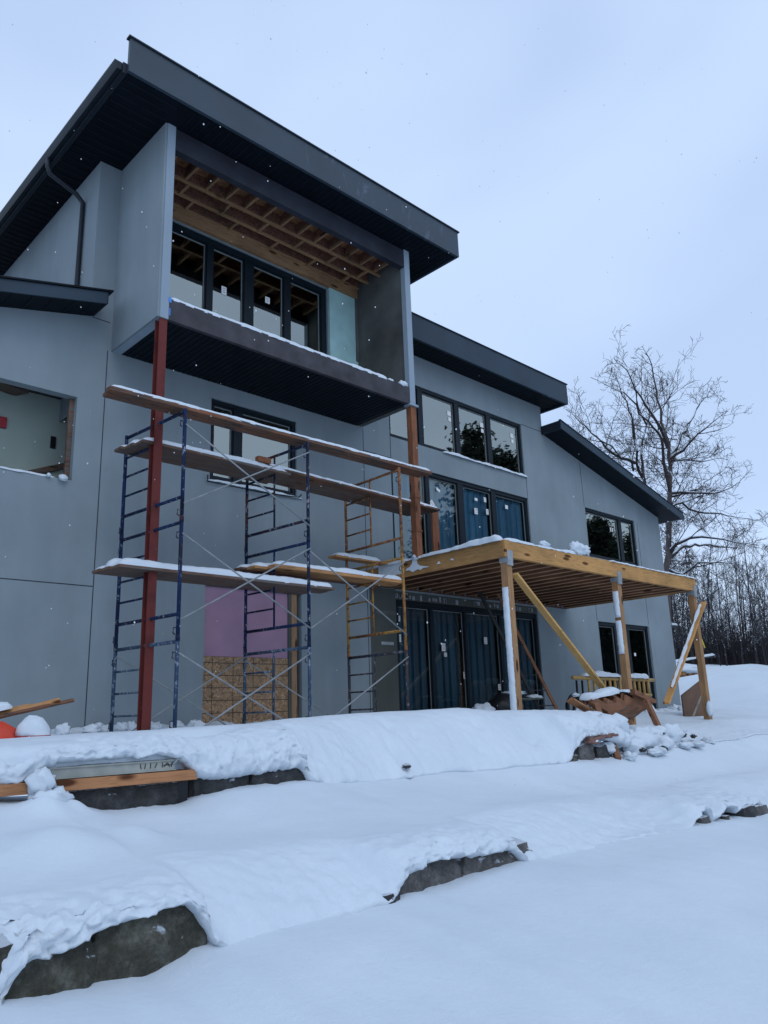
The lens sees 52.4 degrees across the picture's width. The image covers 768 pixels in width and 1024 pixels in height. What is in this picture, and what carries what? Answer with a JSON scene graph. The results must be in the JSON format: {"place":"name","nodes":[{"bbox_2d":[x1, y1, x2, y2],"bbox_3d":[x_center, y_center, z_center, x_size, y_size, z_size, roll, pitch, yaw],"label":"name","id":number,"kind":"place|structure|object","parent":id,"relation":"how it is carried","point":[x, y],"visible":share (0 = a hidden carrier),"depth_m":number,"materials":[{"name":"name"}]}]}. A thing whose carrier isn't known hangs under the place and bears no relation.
{"place":"outdoors","nodes":[
{"label":"outdoors","id":0,"kind":"place"},
{"bbox_2d":[1,0,756,916],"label":"falling snow","id":1,"kind":"structure","parent":0,"point":[479,526],"depth_m":4.36,"materials":[{"name":"snow"}]},
{"bbox_2d":[0,662,767,1023],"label":"snow ground","id":2,"kind":"structure","parent":0,"point":[626,890],"depth_m":5.29,"materials":[{"name":"snow"}]},
{"bbox_2d":[0,721,15,738],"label":"orange tub","id":3,"kind":"object","parent":2,"relation":"on","point":[7,731],"visible":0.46,"depth_m":7.81,"materials":[{"name":"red plastic"}]},
{"bbox_2d":[0,698,59,713],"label":"wooden board","id":4,"kind":"object","parent":3,"relation":"on","point":[54,701],"visible":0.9,"depth_m":8.35,"materials":[{"name":"brown wood"}]},
{"bbox_2d":[0,702,11,710],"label":"snow heap","id":5,"kind":"object","parent":4,"relation":"on","point":[5,705],"visible":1,"depth_m":8.09,"materials":[{"name":"snow"}]},
{"bbox_2d":[0,698,73,718],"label":"wooden board","id":6,"kind":"object","parent":3,"relation":"on","point":[27,710],"visible":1,"depth_m":8.31,"materials":[{"name":"brown wood"}]},
{"bbox_2d":[0,704,30,711],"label":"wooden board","id":7,"kind":"object","parent":2,"relation":"on","point":[16,707],"visible":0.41,"depth_m":8.32,"materials":[{"name":"brown wood"}]},
{"bbox_2d":[15,715,50,737],"bbox_3d":[-3.600,2.364,7.978,0.347,0.559,0.346,12,-20,-43],"label":"heap","id":8,"kind":"object","parent":2,"relation":"on","point":[31,725],"visible":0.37,"depth_m":7.90,"materials":[{"name":"white"}]},
{"bbox_2d":[0,933,97,999],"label":"boulder","id":9,"kind":"object","parent":2,"relation":"on","point":[73,968],"visible":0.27,"depth_m":3.70,"materials":[{"name":"stone"}]},
{"bbox_2d":[0,738,196,803],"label":"plank pile","id":10,"kind":"object","parent":2,"relation":"on","point":[58,781],"visible":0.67,"depth_m":6.28,"materials":[{"name":"wood"}]},
{"bbox_2d":[69,781,178,809],"bbox_3d":[-2.356,2.514,6.553,1.289,0.517,0.511,12,-20,-43],"label":"boulder","id":11,"kind":"object","parent":2,"relation":"on","point":[133,796],"visible":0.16,"depth_m":6.50,"materials":[{"name":"stone"}]},
{"bbox_2d":[91,905,206,982],"bbox_3d":[-1.377,2.347,4.204,0.737,0.613,0.596,12,-20,-43],"label":"boulder","id":12,"kind":"object","parent":2,"relation":"on","point":[141,947],"visible":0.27,"depth_m":4.01,"materials":[{"name":"stone"}]},
{"bbox_2d":[137,317,166,730],"bbox_3d":[-3.296,0.134,11.112,0.130,6.325,0.140,12,-20,-43],"label":"steel post","id":13,"kind":"object","parent":2,"relation":"on","point":[149,592],"visible":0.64,"depth_m":11.03,"materials":[{"name":"metal"}]},
{"bbox_2d":[187,775,248,797],"bbox_3d":[-1.622,2.615,7.304,0.704,0.515,0.568,12,-20,-43],"label":"boulder","id":14,"kind":"object","parent":2,"relation":"on","point":[198,786],"visible":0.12,"depth_m":7.04,"materials":[{"name":"stone"}]},
{"bbox_2d":[108,408,409,731],"bbox_3d":[-1.754,1.230,12.422,4.594,4.580,1.674,12,-20,-43],"label":"scaffolding","id":15,"kind":"object","parent":2,"relation":"on","point":[177,614],"visible":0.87,"depth_m":11.99,"materials":[{"name":"metal"}]},
{"bbox_2d":[114,445,272,483],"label":"scaffold plank","id":16,"kind":"object","parent":15,"relation":"on","point":[121,449],"visible":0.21,"depth_m":12.46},
{"bbox_2d":[92,566,306,594],"bbox_3d":[-2.669,1.055,12.088,3.700,0.132,0.243,12,-20,-43],"label":"scaffold plank","id":17,"kind":"object","parent":15,"relation":"on","point":[98,570],"visible":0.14,"depth_m":11.86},
{"bbox_2d":[125,439,281,480],"bbox_3d":[-2.780,-0.832,12.420,2.720,0.166,0.234,12,-20,-43],"label":"scaffold plank","id":18,"kind":"object","parent":15,"relation":"on","point":[132,446],"visible":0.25,"depth_m":12.30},
{"bbox_2d":[136,437,290,477],"bbox_3d":[-2.600,-0.864,12.271,2.670,0.142,0.222,12,-20,-43],"label":"scaffold plank","id":19,"kind":"object","parent":15,"relation":"on","point":[212,456],"visible":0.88,"depth_m":12.16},
{"bbox_2d":[255,456,270,463],"bbox_3d":[-1.977,-0.847,12.772,0.250,0.090,0.100,12,-20,-43],"label":"wood block","id":20,"kind":"object","parent":19,"relation":"on","point":[264,460],"visible":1,"depth_m":12.72,"materials":[{"name":"wood"}]},
{"bbox_2d":[102,558,327,593],"bbox_3d":[-2.425,0.997,12.002,3.860,0.184,0.224,12,-20,-43],"label":"scaffold plank","id":21,"kind":"object","parent":15,"relation":"on","point":[109,565],"visible":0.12,"depth_m":11.61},
{"bbox_2d":[112,558,334,591],"bbox_3d":[-2.265,0.962,11.840,3.780,0.160,0.223,12,-20,-43],"label":"scaffold plank","id":22,"kind":"object","parent":15,"relation":"on","point":[139,565],"visible":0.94,"depth_m":11.52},
{"bbox_2d":[103,392,423,477],"bbox_3d":[-1.530,-1.163,12.639,6.200,0.116,0.158,12,-20,-43],"label":"scaffold plank","id":23,"kind":"object","parent":15,"relation":"on","point":[197,418],"visible":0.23,"depth_m":12.09,"materials":[{"name":"wood"}]},
{"bbox_2d":[106,385,431,475],"bbox_3d":[-1.413,-1.207,12.546,6.290,0.136,0.149,12,-20,-43],"label":"scaffold plank","id":24,"kind":"object","parent":15,"relation":"on","point":[144,397],"visible":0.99,"depth_m":11.97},
{"bbox_2d":[234,564,384,587],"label":"scaffold plank","id":25,"kind":"object","parent":15,"relation":"on","point":[242,568],"visible":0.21,"depth_m":13.26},
{"bbox_2d":[247,562,396,586],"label":"scaffold plank","id":26,"kind":"object","parent":15,"relation":"on","point":[259,566],"visible":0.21,"depth_m":13.08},
{"bbox_2d":[268,561,401,584],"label":"scaffold plank","id":27,"kind":"object","parent":15,"relation":"on","point":[348,573],"visible":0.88,"depth_m":13.29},
{"bbox_2d":[271,480,410,515],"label":"scaffold plank","id":28,"kind":"object","parent":15,"relation":"on","point":[330,495],"visible":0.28,"depth_m":14.56,"materials":[{"name":"wood"}]},
{"bbox_2d":[267,464,439,512],"bbox_3d":[-0.470,-0.408,14.283,4.200,0.190,0.233,12,-20,-43],"label":"scaffold plank","id":29,"kind":"object","parent":15,"relation":"on","point":[336,484],"visible":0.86,"depth_m":14.10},
{"bbox_2d":[280,477,429,514],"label":"scaffold plank","id":30,"kind":"object","parent":15,"relation":"on","point":[338,492],"visible":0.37,"depth_m":14.33,"materials":[{"name":"wood"}]},
{"bbox_2d":[249,768,305,784],"bbox_3d":[-1.131,2.745,7.766,0.868,0.480,0.576,12,-20,-43],"label":"boulder","id":31,"kind":"object","parent":2,"relation":"on","point":[278,776],"visible":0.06,"depth_m":7.56,"materials":[{"name":"stone"}]},
{"bbox_2d":[0,34,684,768],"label":"house","id":32,"kind":"structure","parent":2,"relation":"on","point":[248,210],"depth_m":14.33,"materials":[{"name":"grey paint"}]},
{"bbox_2d":[172,222,326,353],"bbox_3d":[-2.864,-3.892,15.006,4.470,2.520,0.110,12,-20,-43],"label":"balcony window","id":33,"kind":"structure","parent":32,"relation":"in","point":[248,263],"depth_m":15.35,"materials":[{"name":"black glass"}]},
{"bbox_2d":[210,399,294,495],"bbox_3d":[-2.461,-1.156,14.608,1.920,1.540,0.110,12,-20,-43],"label":"window","id":34,"kind":"structure","parent":32,"relation":"in","point":[235,440],"depth_m":14.44,"materials":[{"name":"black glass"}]},
{"bbox_2d":[389,386,523,473],"bbox_3d":[1.832,-1.993,19.135,4.980,1.470,0.110,12,-20,-43],"label":"transom window","id":35,"kind":"structure","parent":32,"relation":"in","point":[486,417],"depth_m":19.13,"materials":[{"name":"black glass"}]},
{"bbox_2d":[391,472,529,558],"bbox_3d":[1.902,0.496,18.541,5.030,2.490,0.199,12,-20,-43],"label":"sliding door","id":36,"kind":"structure","parent":32,"relation":"in","point":[471,511],"depth_m":18.55,"materials":[{"name":"blue glass"}]},
{"bbox_2d":[396,600,543,710],"bbox_3d":[2.003,3.424,17.787,5.040,2.460,0.201,12,-20,-43],"label":"sliding door","id":37,"kind":"structure","parent":32,"relation":"in","point":[481,684],"depth_m":17.51,"materials":[{"name":"blue glass"}]},
{"bbox_2d":[585,508,637,565],"bbox_3d":[6.722,0.782,23.201,2.790,1.440,0.110,12,-20,-43],"label":"window","id":38,"kind":"structure","parent":32,"relation":"in","point":[618,520],"depth_m":23.54,"materials":[{"name":"black glass"}]},
{"bbox_2d":[598,621,656,708],"bbox_3d":[6.924,4.442,22.332,2.830,2.450,0.110,12,-20,-43],"label":"patio door","id":39,"kind":"structure","parent":32,"relation":"in","point":[601,624],"depth_m":22.64,"materials":[{"name":"black glass"}]},
{"bbox_2d":[382,893,399,903],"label":"boulder","id":40,"kind":"object","parent":2,"relation":"on","point":[388,896],"visible":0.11,"depth_m":5.14,"materials":[{"name":"stone"}]},
{"bbox_2d":[402,763,410,768],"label":"stone","id":41,"kind":"object","parent":2,"relation":"on","point":[406,765],"visible":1,"depth_m":8.69,"materials":[{"name":"stone"}]},
{"bbox_2d":[399,858,462,894],"bbox_3d":[0.143,2.691,5.625,0.819,0.448,0.545,12,-20,-43],"label":"boulder","id":42,"kind":"object","parent":2,"relation":"on","point":[436,873],"visible":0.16,"depth_m":5.53,"materials":[{"name":"stone"}]},
{"bbox_2d":[472,702,494,710],"bbox_3d":[1.994,4.007,15.684,0.590,0.359,0.433,12,-20,-43],"label":"snow heap","id":43,"kind":"object","parent":2,"relation":"on","point":[486,706],"visible":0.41,"depth_m":15.58,"materials":[{"name":"snow"}]},
{"bbox_2d":[456,837,531,875],"bbox_3d":[0.738,2.822,6.191,1.020,0.450,0.577,12,-20,-43],"label":"boulder","id":44,"kind":"object","parent":2,"relation":"on","point":[467,865],"visible":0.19,"depth_m":5.96,"materials":[{"name":"stone"}]},
{"bbox_2d":[488,691,543,709],"bbox_3d":[2.787,4.165,16.704,1.531,0.668,0.767,12,-20,-43],"label":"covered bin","id":45,"kind":"object","parent":2,"relation":"on","point":[501,700],"visible":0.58,"depth_m":16.29,"materials":[{"name":"black plastic"}]},
{"bbox_2d":[478,592,558,709],"bbox_3d":[3.033,3.129,17.459,2.034,2.732,0.276,4,-16,-22],"label":"ladder","id":46,"kind":"object","parent":2,"relation":"on","point":[523,644],"visible":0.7,"depth_m":17.45,"materials":[{"name":"brown wood"}]},
{"bbox_2d":[364,535,712,724],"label":"timber deck","id":47,"kind":"structure","parent":2,"relation":"on","point":[511,571],"depth_m":15.43,"materials":[{"name":"wood"}]},
{"bbox_2d":[328,553,387,565],"bbox_3d":[-0.478,0.880,14.930,1.350,0.132,0.241,12,-20,-43],"label":"loose board","id":48,"kind":"object","parent":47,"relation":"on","point":[356,558],"visible":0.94,"depth_m":14.78,"materials":[{"name":"brown wood"}]},
{"bbox_2d":[406,406,422,557],"bbox_3d":[0.592,-0.603,15.185,0.168,3.060,0.158,12,-20,-43],"label":"wood post","id":49,"kind":"object","parent":47,"relation":"on","point":[415,510],"visible":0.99,"depth_m":15.09,"materials":[{"name":"wood"}]},
{"bbox_2d":[431,512,439,551],"bbox_3d":[1.091,0.618,16.388,0.202,1.288,0.045,12,-20,-43],"label":"upright board","id":50,"kind":"object","parent":47,"relation":"on","point":[435,531],"visible":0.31,"depth_m":16.41,"materials":[{"name":"wood"}]},
{"bbox_2d":[569,754,577,761],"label":"boulder","id":51,"kind":"object","parent":2,"relation":"on","point":[574,758],"visible":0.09,"depth_m":10.92,"materials":[{"name":"stone"}]},
{"bbox_2d":[565,693,582,711],"bbox_3d":[4.053,4.125,16.537,0.578,0.578,0.302,12,-20,-43],"label":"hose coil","id":52,"kind":"object","parent":2,"relation":"on","point":[575,696],"visible":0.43,"depth_m":16.48,"materials":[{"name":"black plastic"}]},
{"bbox_2d":[573,740,594,759],"bbox_3d":[2.792,3.601,11.370,0.521,0.566,0.497,12,-20,-43],"label":"boulder","id":53,"kind":"object","parent":2,"relation":"on","point":[583,751],"visible":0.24,"depth_m":11.20,"materials":[{"name":"stone"}]},
{"bbox_2d":[584,733,618,743],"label":"brick rubble","id":54,"kind":"object","parent":2,"relation":"on","point":[591,740],"visible":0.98,"depth_m":11.28,"materials":[{"name":"brick"}]},
{"bbox_2d":[593,743,611,757],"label":"boulder","id":55,"kind":"object","parent":2,"relation":"on","point":[600,750],"visible":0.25,"depth_m":11.54,"materials":[{"name":"stone"}]},
{"bbox_2d":[566,687,655,722],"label":"stair stringers","id":56,"kind":"object","parent":2,"relation":"on","point":[628,704],"visible":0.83,"depth_m":13.52,"materials":[{"name":"brown wood"}]},
{"bbox_2d":[571,670,654,703],"bbox_3d":[5.596,4.389,18.722,3.701,1.130,0.201,12,-20,-43],"label":"pole railing","id":57,"kind":"object","parent":2,"relation":"on","point":[643,678],"visible":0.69,"depth_m":18.69,"materials":[{"name":"brown wood"}]},
{"bbox_2d":[563,355,696,545],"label":"bare tree","id":58,"kind":"object","parent":2,"relation":"on","point":[625,458],"visible":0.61,"depth_m":42.90,"materials":[{"name":"brown plant"}]},
{"bbox_2d":[639,747,646,751],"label":"stone","id":59,"kind":"object","parent":2,"relation":"on","point":[642,749],"visible":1,"depth_m":12.03,"materials":[{"name":"stone"}]},
{"bbox_2d":[643,698,660,725],"bbox_3d":[4.692,3.612,13.475,0.085,0.769,0.377,9,-18,-37],"label":"sawhorse leg","id":60,"kind":"object","parent":2,"relation":"on","point":[651,712],"visible":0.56,"depth_m":13.53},
{"bbox_2d":[653,743,667,750],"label":"boulder","id":61,"kind":"object","parent":2,"relation":"on","point":[659,745],"visible":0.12,"depth_m":12.52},
{"bbox_2d":[662,550,685,651],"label":"woodland tree","id":62,"kind":"object","parent":2,"relation":"on","point":[673,608],"visible":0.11,"depth_m":56.03,"materials":[{"name":"plant"}]},
{"bbox_2d":[660,529,689,659],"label":"woodland tree","id":63,"kind":"object","parent":2,"relation":"on","point":[675,645],"visible":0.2,"depth_m":54.17,"materials":[{"name":"brown plant"}]},
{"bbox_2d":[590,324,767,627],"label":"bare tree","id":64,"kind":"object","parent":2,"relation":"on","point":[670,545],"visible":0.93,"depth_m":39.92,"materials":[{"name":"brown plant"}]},
{"bbox_2d":[673,552,688,612],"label":"woodland tree","id":65,"kind":"object","parent":2,"relation":"on","point":[678,567],"visible":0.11,"depth_m":57.31,"materials":[{"name":"plant"}]},
{"bbox_2d":[663,546,701,652],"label":"woodland tree","id":66,"kind":"object","parent":2,"relation":"on","point":[672,597],"visible":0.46,"depth_m":48.98,"materials":[{"name":"plant"}]},
{"bbox_2d":[670,558,699,642],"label":"woodland tree","id":67,"kind":"object","parent":2,"relation":"on","point":[683,604],"visible":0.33,"depth_m":52.40,"materials":[{"name":"plant"}]},
{"bbox_2d":[680,665,697,676],"bbox_3d":[12.774,6.956,32.912,1.628,0.938,1.010,12,-20,-43],"label":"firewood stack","id":68,"kind":"object","parent":2,"relation":"on","point":[688,670],"visible":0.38,"depth_m":32.49,"materials":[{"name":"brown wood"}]},
{"bbox_2d":[670,564,707,661],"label":"woodland tree","id":69,"kind":"object","parent":2,"relation":"on","point":[688,609],"visible":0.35,"depth_m":53.28,"materials":[{"name":"plant"}]},
{"bbox_2d":[671,564,709,662],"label":"woodland tree","id":70,"kind":"object","parent":2,"relation":"on","point":[678,620],"visible":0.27,"depth_m":52.52,"materials":[{"name":"plant"}]},
{"bbox_2d":[671,538,714,663],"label":"woodland tree","id":71,"kind":"object","parent":2,"relation":"on","point":[687,606],"visible":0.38,"depth_m":52.01,"materials":[{"name":"brown plant"}]},
{"bbox_2d":[675,549,712,643],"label":"woodland tree","id":72,"kind":"object","parent":2,"relation":"on","point":[698,600],"visible":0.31,"depth_m":54.76,"materials":[{"name":"plant"}]},
{"bbox_2d":[676,653,715,662],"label":"snowy log","id":73,"kind":"object","parent":2,"relation":"on","point":[711,655],"visible":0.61,"depth_m":46.51,"materials":[{"name":"snow"}]},
{"bbox_2d":[681,559,712,639],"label":"woodland tree","id":74,"kind":"object","parent":2,"relation":"on","point":[700,600],"visible":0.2,"depth_m":54.99,"materials":[{"name":"plant"}]},
{"bbox_2d":[681,681,713,716],"bbox_3d":[7.234,4.368,18.157,0.612,0.940,1.561,-6,-15,15],"label":"plywood sheet","id":75,"kind":"object","parent":2,"relation":"on","point":[691,701],"visible":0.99,"depth_m":18.37,"materials":[{"name":"wood"}]},
{"bbox_2d":[681,579,716,644],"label":"woodland tree","id":76,"kind":"object","parent":2,"relation":"on","point":[703,622],"visible":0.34,"depth_m":53.73,"materials":[{"name":"plant"}]},
{"bbox_2d":[696,815,710,823],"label":"boulder","id":77,"kind":"object","parent":2,"relation":"on","point":[703,819],"visible":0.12,"depth_m":8.31,"materials":[{"name":"stone"}]},
{"bbox_2d":[684,522,731,664],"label":"woodland tree","id":78,"kind":"object","parent":2,"relation":"on","point":[709,625],"visible":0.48,"depth_m":57.13,"materials":[{"name":"brown plant"}]},
{"bbox_2d":[696,560,721,664],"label":"woodland tree","id":79,"kind":"object","parent":2,"relation":"on","point":[707,607],"visible":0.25,"depth_m":58.77,"materials":[{"name":"brown plant"}]},
{"bbox_2d":[697,583,720,652],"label":"woodland tree","id":80,"kind":"object","parent":2,"relation":"on","point":[707,622],"visible":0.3,"depth_m":58.40,"materials":[{"name":"plant"}]},
{"bbox_2d":[690,564,735,664],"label":"woodland tree","id":81,"kind":"object","parent":2,"relation":"on","point":[716,617],"visible":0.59,"depth_m":55.28,"materials":[{"name":"plant"}]},
{"bbox_2d":[697,568,730,646],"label":"woodland tree","id":82,"kind":"object","parent":2,"relation":"on","point":[707,604],"visible":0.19,"depth_m":64.36,"materials":[{"name":"brown plant"}]},
{"bbox_2d":[698,548,735,665],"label":"woodland tree","id":83,"kind":"object","parent":2,"relation":"on","point":[723,635],"visible":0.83,"depth_m":51.57,"materials":[{"name":"brown plant"}]},
{"bbox_2d":[698,556,735,665],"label":"woodland tree","id":84,"kind":"object","parent":2,"relation":"on","point":[716,638],"visible":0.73,"depth_m":51.90,"materials":[{"name":"brown plant"}]},
{"bbox_2d":[702,584,733,664],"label":"woodland tree","id":85,"kind":"object","parent":2,"relation":"on","point":[719,629],"visible":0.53,"depth_m":56.48,"materials":[{"name":"plant"}]},
{"bbox_2d":[673,579,767,664],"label":"undergrowth","id":86,"kind":"object","parent":2,"relation":"on","point":[749,656],"visible":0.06,"depth_m":57.38,"materials":[{"name":"plant"}]},
{"bbox_2d":[707,556,736,655],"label":"woodland tree","id":87,"kind":"object","parent":2,"relation":"on","point":[726,596],"visible":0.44,"depth_m":60.88,"materials":[{"name":"brown plant"}]},
{"bbox_2d":[719,814,729,819],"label":"boulder","id":88,"kind":"object","parent":2,"relation":"on","point":[725,817],"visible":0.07,"depth_m":8.63,"materials":[{"name":"stone"}]},
{"bbox_2d":[704,531,767,663],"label":"woodland tree","id":89,"kind":"object","parent":2,"relation":"on","point":[728,569],"visible":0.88,"depth_m":48.60,"materials":[{"name":"brown plant"}]},
{"bbox_2d":[724,582,752,664],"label":"woodland tree","id":90,"kind":"object","parent":2,"relation":"on","point":[733,622],"visible":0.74,"depth_m":56.35,"materials":[{"name":"brown plant"}]},
{"bbox_2d":[722,804,757,816],"bbox_3d":[4.093,3.602,9.150,0.370,0.368,0.510,12,-20,-43],"label":"boulder","id":91,"kind":"object","parent":2,"relation":"on","point":[747,810],"visible":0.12,"depth_m":8.98,"materials":[{"name":"stone"}]},
{"bbox_2d":[719,544,760,648],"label":"woodland tree","id":92,"kind":"object","parent":2,"relation":"on","point":[742,586],"visible":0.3,"depth_m":65.18,"materials":[{"name":"brown plant"}]},
{"bbox_2d":[722,544,757,640],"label":"woodland tree","id":93,"kind":"object","parent":2,"relation":"on","point":[739,588],"visible":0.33,"depth_m":65.67,"materials":[{"name":"brown plant"}]},
{"bbox_2d":[724,566,757,645],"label":"woodland tree","id":94,"kind":"object","parent":2,"relation":"on","point":[736,600],"visible":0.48,"depth_m":61.40,"materials":[{"name":"plant"}]},
{"bbox_2d":[719,547,767,663],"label":"woodland tree","id":95,"kind":"object","parent":2,"relation":"on","point":[754,603],"visible":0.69,"depth_m":51.63,"materials":[{"name":"plant"}]},
{"bbox_2d":[722,517,767,663],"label":"woodland tree","id":96,"kind":"object","parent":2,"relation":"on","point":[748,586],"visible":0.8,"depth_m":49.48,"materials":[{"name":"brown plant"}]},
{"bbox_2d":[722,533,767,664],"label":"woodland tree","id":97,"kind":"object","parent":2,"relation":"on","point":[757,625],"visible":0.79,"depth_m":49.02,"materials":[{"name":"brown plant"}]},
{"bbox_2d":[733,562,767,640],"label":"woodland tree","id":98,"kind":"object","parent":2,"relation":"on","point":[757,594],"visible":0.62,"depth_m":52.14,"materials":[{"name":"plant"}]},
{"bbox_2d":[739,573,763,619],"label":"woodland tree","id":99,"kind":"object","parent":2,"relation":"on","point":[749,589],"visible":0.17,"depth_m":65.62,"materials":[{"name":"plant"}]},
{"bbox_2d":[738,548,767,645],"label":"woodland tree","id":100,"kind":"object","parent":2,"relation":"on","point":[759,587],"visible":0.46,"depth_m":60.46,"materials":[{"name":"brown plant"}]},
{"bbox_2d":[744,544,767,646],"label":"woodland tree","id":101,"kind":"object","parent":2,"relation":"on","point":[762,571],"visible":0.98,"depth_m":45.92,"materials":[{"name":"brown plant"}]},
{"bbox_2d":[745,563,767,661],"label":"woodland tree","id":102,"kind":"object","parent":2,"relation":"on","point":[763,611],"visible":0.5,"depth_m":54.88,"materials":[{"name":"plant"}]},
{"bbox_2d":[755,804,767,815],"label":"boulder","id":103,"kind":"object","parent":2,"relation":"on","point":[762,809],"visible":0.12,"depth_m":9.21,"materials":[{"name":"stone"}]},
{"bbox_2d":[756,510,767,623],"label":"woodland tree","id":104,"kind":"object","parent":2,"relation":"on","point":[767,551],"visible":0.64,"depth_m":53.89,"materials":[{"name":"brown plant"}]},
{"bbox_2d":[757,572,767,616],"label":"woodland tree","id":105,"kind":"object","parent":2,"relation":"on","point":[761,590],"visible":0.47,"depth_m":57.51,"materials":[{"name":"plant"}]},
{"bbox_2d":[0,0,767,795],"label":"sky","id":106,"kind":"structure","parent":0,"point":[568,151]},
{"bbox_2d":[593,702,620,759],"bbox_3d":[3.476,3.410,12.177,0.085,0.864,1.095,-2,-15,1],"label":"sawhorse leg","id":107,"kind":"object","parent":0,"point":[616,754],"visible":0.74,"depth_m":11.80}
]}

